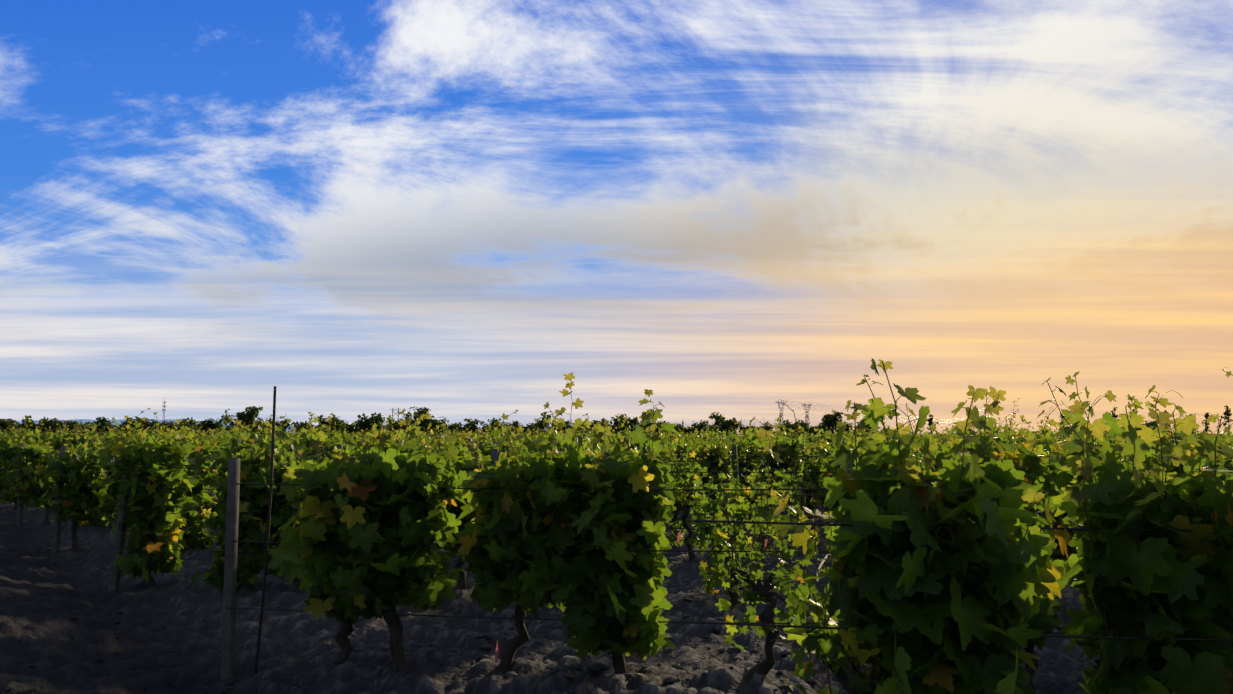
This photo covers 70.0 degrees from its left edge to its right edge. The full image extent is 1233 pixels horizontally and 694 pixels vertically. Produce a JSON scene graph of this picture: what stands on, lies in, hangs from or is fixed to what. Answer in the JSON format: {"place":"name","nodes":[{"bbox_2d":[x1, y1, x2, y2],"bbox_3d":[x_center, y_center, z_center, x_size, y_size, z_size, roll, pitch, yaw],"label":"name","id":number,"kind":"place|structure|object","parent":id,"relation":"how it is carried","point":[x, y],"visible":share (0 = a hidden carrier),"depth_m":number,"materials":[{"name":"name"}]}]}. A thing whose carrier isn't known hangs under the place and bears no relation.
{"place":"outdoors","nodes":[
{"label":"outdoors","id":0,"kind":"place"},
{"bbox_2d":[16,419,294,432],"bbox_3d":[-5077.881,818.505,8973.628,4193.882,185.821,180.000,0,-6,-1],"label":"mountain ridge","id":1,"kind":"structure","parent":0,"point":[83,421],"depth_m":9052.12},
{"bbox_2d":[0,434,1232,693],"bbox_3d":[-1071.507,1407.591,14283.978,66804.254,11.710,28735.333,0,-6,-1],"label":"ground","id":2,"kind":"structure","parent":0,"point":[184,620],"depth_m":7.45,"materials":[{"name":"soil"}]},
{"bbox_2d":[162,400,165,421],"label":"telecom mast","id":3,"kind":"object","parent":2,"relation":"on","point":[163,420],"visible":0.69,"depth_m":989.20,"materials":[{"name":"metal"}]},
{"bbox_2d":[254,386,276,673],"bbox_3d":[-2.680,1.497,6.691,0.098,2.401,0.029,2,-6,-16],"label":"iron stake","id":4,"kind":"object","parent":2,"relation":"on","point":[268,532],"visible":0.92,"depth_m":6.70,"materials":[{"name":"metal"}]},
{"bbox_2d":[0,436,1060,689],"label":"trellis posts","id":5,"kind":"object","parent":2,"relation":"on","point":[230,588],"visible":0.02,"depth_m":6.64,"materials":[{"name":"grey wood"}]},
{"bbox_2d":[0,413,1232,504],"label":"vine","id":6,"kind":"object","parent":2,"relation":"on","point":[805,439],"visible":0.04,"depth_m":27.73,"materials":[{"name":"green plant"}]},
{"bbox_2d":[3,414,1210,445],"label":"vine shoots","id":7,"kind":"object","parent":6,"relation":"attached to","point":[582,430],"visible":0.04,"depth_m":28.49,"materials":[{"name":"green plant"}]},
{"bbox_2d":[0,398,1232,603],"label":"vine","id":8,"kind":"object","parent":2,"relation":"on","point":[170,530],"depth_m":11.34,"materials":[{"name":"green plant"}]},
{"bbox_2d":[1,402,1226,557],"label":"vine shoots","id":9,"kind":"object","parent":8,"relation":"attached to","point":[524,452],"visible":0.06,"depth_m":12.17,"materials":[{"name":"green plant"}]},
{"bbox_2d":[10,428,1231,437],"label":"hills","id":10,"kind":"structure","parent":2,"relation":"on","point":[822,430],"depth_m":59.22,"materials":[{"name":"green plant"}]},
{"bbox_2d":[495,530,767,663],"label":"pink ties","id":11,"kind":"object","parent":2,"relation":"on","point":[633,653],"visible":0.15,"depth_m":6.34,"materials":[{"name":"red"}]},
{"bbox_2d":[34,410,1228,434],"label":"windbreak trunks","id":12,"kind":"object","parent":2,"relation":"on","point":[738,433],"visible":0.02,"depth_m":309.28,"materials":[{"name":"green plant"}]},
{"bbox_2d":[0,405,1231,435],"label":"trees","id":13,"kind":"object","parent":12,"relation":"on","point":[727,424],"visible":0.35,"depth_m":328.56,"materials":[{"name":"green plant"}]},
{"bbox_2d":[268,358,1232,693],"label":"vine","id":14,"kind":"object","parent":2,"relation":"on","point":[946,632],"depth_m":3.89,"materials":[{"name":"green plant"}]},
{"bbox_2d":[817,554,829,580],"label":"white ties","id":15,"kind":"object","parent":2,"relation":"on","point":[821,564],"visible":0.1,"depth_m":6.02,"materials":[{"name":"white plastic"}]},
{"bbox_2d":[682,400,1012,429],"bbox_3d":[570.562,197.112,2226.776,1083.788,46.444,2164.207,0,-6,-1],"label":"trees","id":16,"kind":"object","parent":2,"relation":"on","point":[779,403],"visible":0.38,"depth_m":1249.34,"materials":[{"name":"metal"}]},
{"bbox_2d":[779,399,1215,423],"bbox_3d":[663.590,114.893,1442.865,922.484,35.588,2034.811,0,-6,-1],"label":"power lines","id":17,"kind":"object","parent":16,"relation":"on","point":[894,418],"visible":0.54,"depth_m":1415.24,"materials":[{"name":"metal"}]},
{"bbox_2d":[0,0,1232,433],"label":"sky","id":18,"kind":"structure","parent":0,"point":[456,210],"materials":[{"name":"blue"}]},
{"bbox_2d":[6,444,1232,640],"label":"trellis wires","id":19,"kind":"object","parent":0,"point":[1044,634],"visible":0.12,"depth_m":6.24,"materials":[{"name":"grey metal"}]},
{"bbox_2d":[390,408,1218,425],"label":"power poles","id":20,"kind":"object","parent":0,"point":[430,409],"visible":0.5,"depth_m":369.68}
]}

